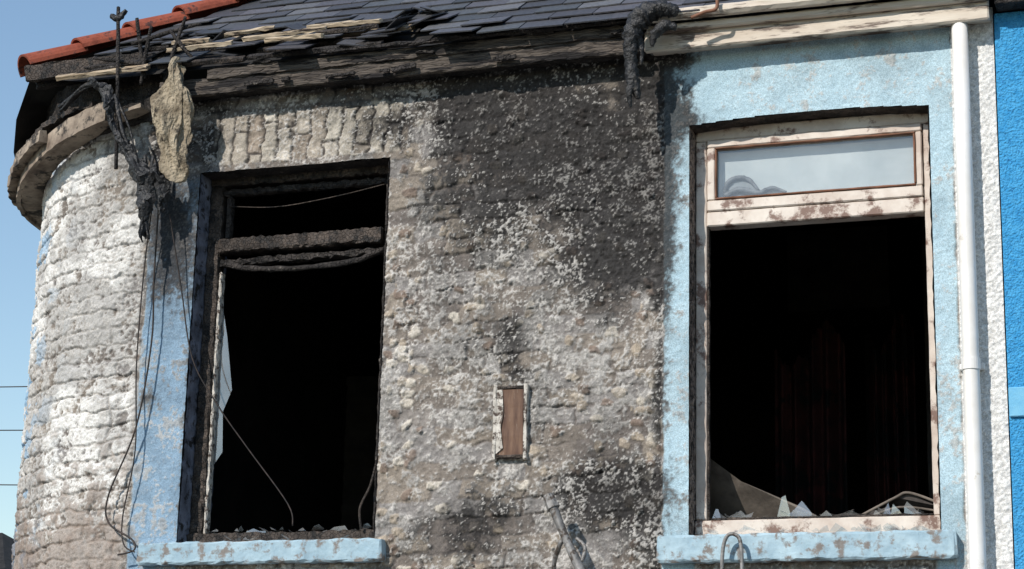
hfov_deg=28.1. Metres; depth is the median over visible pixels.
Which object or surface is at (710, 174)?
sash
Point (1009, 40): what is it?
front wall
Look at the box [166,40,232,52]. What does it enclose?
splintered lath
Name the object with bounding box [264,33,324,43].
splintered lath
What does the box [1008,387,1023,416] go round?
string band
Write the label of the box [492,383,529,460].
boarded vent
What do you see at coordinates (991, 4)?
slope
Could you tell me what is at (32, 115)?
side slope
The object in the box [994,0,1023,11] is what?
eaves board
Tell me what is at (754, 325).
front room interior
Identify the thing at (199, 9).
hip tile
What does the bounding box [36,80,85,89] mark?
hip rafter end
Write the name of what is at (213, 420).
jamb left trim
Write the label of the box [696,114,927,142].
head
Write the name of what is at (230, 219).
mullion stub
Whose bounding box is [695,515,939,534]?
bottom rail
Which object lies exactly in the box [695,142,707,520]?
jamb
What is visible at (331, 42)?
batten
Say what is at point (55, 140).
eaves
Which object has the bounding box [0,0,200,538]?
sky
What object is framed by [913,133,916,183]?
gasket
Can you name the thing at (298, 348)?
bedroom interior
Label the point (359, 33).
batten
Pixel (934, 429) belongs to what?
jamb
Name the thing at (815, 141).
gasket
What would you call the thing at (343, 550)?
sill
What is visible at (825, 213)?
transom
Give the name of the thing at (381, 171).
head
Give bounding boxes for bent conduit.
[720,532,743,568]
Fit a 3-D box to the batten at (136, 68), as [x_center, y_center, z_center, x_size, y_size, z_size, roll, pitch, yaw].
[-1.961,-1.015,9.805,0.505,0.043,0.043,-4,-16,19]
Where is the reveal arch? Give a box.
[689,106,927,132]
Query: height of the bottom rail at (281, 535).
0.056 m
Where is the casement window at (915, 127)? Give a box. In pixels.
[707,123,922,192]
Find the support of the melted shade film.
attached to the casement window at (915, 127)
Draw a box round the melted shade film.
[728,180,755,195]
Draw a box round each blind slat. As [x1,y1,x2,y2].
[862,491,932,513]
[875,506,933,513]
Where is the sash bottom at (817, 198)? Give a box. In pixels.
[707,185,923,211]
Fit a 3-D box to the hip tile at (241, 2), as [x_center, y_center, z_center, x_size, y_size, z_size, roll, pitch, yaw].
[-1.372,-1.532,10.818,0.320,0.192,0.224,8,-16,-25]
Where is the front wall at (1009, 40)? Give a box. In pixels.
[994,11,1023,568]
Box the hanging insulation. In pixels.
[150,56,193,182]
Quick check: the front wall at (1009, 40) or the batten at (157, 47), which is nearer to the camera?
the front wall at (1009, 40)
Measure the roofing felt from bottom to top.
3.263 m
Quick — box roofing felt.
[66,16,626,81]
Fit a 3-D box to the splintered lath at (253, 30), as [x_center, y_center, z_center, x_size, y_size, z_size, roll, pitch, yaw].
[-1.258,-1.214,9.813,0.256,0.048,0.039,-2,-15,14]
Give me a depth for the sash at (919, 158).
8.63 m
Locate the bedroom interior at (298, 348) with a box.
[176,157,388,541]
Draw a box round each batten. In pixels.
[55,64,150,80]
[83,57,159,69]
[121,40,211,53]
[148,51,183,55]
[156,55,245,68]
[191,42,278,51]
[247,40,383,60]
[251,27,287,33]
[256,33,392,52]
[280,24,414,42]
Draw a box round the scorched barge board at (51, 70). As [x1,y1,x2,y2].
[24,52,147,82]
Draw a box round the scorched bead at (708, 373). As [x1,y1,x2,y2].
[707,228,710,520]
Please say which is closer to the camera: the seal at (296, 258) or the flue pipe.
the flue pipe
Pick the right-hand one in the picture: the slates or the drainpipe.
the drainpipe
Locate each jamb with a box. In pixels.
[189,187,228,533]
[373,174,387,528]
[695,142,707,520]
[923,124,939,514]
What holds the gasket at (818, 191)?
on the sash bottom at (817, 198)
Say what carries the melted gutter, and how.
attached to the eaves
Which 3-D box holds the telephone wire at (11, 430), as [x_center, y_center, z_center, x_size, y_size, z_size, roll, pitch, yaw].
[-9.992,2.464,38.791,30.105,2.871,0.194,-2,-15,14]
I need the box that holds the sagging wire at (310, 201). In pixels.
[230,183,385,207]
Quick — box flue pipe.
[543,493,586,568]
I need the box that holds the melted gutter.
[621,0,678,107]
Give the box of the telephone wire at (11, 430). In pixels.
[0,386,27,485]
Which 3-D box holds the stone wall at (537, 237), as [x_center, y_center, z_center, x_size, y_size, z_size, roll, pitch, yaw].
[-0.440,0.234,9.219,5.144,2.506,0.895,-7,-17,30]
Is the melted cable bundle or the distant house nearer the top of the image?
the melted cable bundle
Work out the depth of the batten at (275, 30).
10.02 m
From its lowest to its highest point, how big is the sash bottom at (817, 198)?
0.049 m
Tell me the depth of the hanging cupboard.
11.05 m
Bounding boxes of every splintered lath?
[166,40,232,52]
[171,37,210,44]
[224,25,274,36]
[242,26,326,41]
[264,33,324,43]
[307,18,382,27]
[316,23,378,34]
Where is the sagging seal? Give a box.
[222,247,383,272]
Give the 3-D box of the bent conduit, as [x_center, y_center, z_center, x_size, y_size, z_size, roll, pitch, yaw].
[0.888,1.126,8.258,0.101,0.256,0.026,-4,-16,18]
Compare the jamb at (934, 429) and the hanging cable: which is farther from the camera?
the hanging cable
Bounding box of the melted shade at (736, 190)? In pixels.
[723,186,786,196]
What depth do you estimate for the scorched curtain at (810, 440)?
9.96 m
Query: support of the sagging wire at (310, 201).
attached to the mullion stub
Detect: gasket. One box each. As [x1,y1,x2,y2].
[715,131,914,150]
[715,149,717,197]
[715,183,916,199]
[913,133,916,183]
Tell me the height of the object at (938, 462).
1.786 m
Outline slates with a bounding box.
[94,0,749,65]
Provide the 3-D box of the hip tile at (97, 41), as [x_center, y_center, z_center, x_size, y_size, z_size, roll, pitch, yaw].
[-2.071,-1.238,10.392,0.320,0.192,0.224,8,-16,-25]
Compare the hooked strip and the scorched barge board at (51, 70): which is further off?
the scorched barge board at (51, 70)
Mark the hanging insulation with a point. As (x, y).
(172, 106)
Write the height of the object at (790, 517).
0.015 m
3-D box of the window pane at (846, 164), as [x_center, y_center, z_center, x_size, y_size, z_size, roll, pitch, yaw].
[1.306,-0.498,8.816,0.910,0.300,0.001,-4,-16,18]
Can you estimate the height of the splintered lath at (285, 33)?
0.054 m
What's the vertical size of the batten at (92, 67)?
0.043 m
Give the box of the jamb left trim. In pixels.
[203,272,225,533]
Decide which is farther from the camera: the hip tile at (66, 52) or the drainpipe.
the hip tile at (66, 52)
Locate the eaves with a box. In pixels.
[7,0,990,230]
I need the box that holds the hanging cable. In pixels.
[105,206,293,555]
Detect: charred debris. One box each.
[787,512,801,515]
[819,513,870,515]
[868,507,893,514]
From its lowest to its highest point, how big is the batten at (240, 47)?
0.042 m
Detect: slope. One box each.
[14,8,796,156]
[796,0,1023,40]
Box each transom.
[218,227,384,256]
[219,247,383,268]
[707,197,924,230]
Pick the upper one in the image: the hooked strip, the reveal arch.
the reveal arch
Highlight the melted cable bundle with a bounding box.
[58,6,201,241]
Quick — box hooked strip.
[358,463,376,528]
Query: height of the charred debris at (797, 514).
0.157 m
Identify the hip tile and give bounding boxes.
[17,42,87,77]
[71,26,136,56]
[122,11,189,38]
[172,0,238,23]
[227,0,250,6]
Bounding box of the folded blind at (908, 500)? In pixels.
[876,494,933,513]
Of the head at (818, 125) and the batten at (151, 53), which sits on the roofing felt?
the batten at (151, 53)
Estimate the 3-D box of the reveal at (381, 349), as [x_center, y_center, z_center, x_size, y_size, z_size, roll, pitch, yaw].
[-0.532,0.301,9.262,0.006,1.739,0.317,-4,-16,18]
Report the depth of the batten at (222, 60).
9.61 m
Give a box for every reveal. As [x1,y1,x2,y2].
[177,174,226,542]
[374,159,389,537]
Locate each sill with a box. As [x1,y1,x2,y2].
[136,538,385,566]
[656,529,958,564]
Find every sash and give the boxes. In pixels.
[223,177,386,196]
[707,148,717,200]
[915,131,923,187]
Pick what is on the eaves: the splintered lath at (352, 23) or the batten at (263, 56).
the batten at (263, 56)
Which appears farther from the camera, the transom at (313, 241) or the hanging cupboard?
the hanging cupboard
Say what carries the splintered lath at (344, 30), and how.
on the slates
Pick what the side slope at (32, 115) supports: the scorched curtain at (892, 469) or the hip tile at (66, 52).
the hip tile at (66, 52)
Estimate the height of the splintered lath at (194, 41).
0.040 m
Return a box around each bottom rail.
[186,529,373,541]
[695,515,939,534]
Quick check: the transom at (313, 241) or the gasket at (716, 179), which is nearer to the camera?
the gasket at (716, 179)
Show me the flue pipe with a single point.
(552, 505)
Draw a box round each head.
[202,157,389,189]
[211,158,388,189]
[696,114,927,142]
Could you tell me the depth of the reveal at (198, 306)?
9.48 m
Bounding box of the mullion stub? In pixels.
[225,197,234,238]
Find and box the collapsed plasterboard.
[710,459,816,520]
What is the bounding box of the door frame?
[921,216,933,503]
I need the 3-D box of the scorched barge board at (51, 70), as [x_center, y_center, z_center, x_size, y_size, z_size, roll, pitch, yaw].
[-2.069,-1.056,9.960,0.610,0.152,0.042,0,-15,5]
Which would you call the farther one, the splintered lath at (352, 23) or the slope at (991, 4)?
the slope at (991, 4)
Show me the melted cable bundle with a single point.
(144, 176)
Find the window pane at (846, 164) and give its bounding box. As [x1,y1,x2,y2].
[717,135,916,197]
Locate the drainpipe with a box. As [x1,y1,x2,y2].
[951,22,986,568]
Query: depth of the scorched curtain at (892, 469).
10.05 m
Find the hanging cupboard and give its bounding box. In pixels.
[787,225,899,328]
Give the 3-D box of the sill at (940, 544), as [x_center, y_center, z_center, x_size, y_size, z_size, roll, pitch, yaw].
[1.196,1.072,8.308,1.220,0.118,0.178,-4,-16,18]
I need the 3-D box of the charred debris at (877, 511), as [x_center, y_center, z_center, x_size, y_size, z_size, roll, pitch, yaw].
[1.458,0.996,8.472,0.268,0.147,0.078,-7,-17,28]
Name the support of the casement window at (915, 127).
attached to the jamb at (934, 429)
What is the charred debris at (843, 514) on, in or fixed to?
on the bottom rail at (852, 524)
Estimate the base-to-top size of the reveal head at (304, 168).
0.006 m
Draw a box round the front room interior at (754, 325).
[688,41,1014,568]
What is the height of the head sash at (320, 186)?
0.040 m
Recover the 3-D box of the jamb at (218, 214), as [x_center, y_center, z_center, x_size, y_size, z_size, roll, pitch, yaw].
[-1.407,0.344,9.535,0.073,1.656,0.080,-4,-16,18]
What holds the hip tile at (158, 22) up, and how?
on the slates
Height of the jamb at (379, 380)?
1.653 m
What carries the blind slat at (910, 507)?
on the charred debris at (843, 514)
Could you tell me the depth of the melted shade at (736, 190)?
8.86 m
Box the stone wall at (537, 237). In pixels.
[11,7,1013,568]
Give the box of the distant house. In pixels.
[0,533,14,568]
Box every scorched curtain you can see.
[774,320,847,515]
[865,307,917,509]

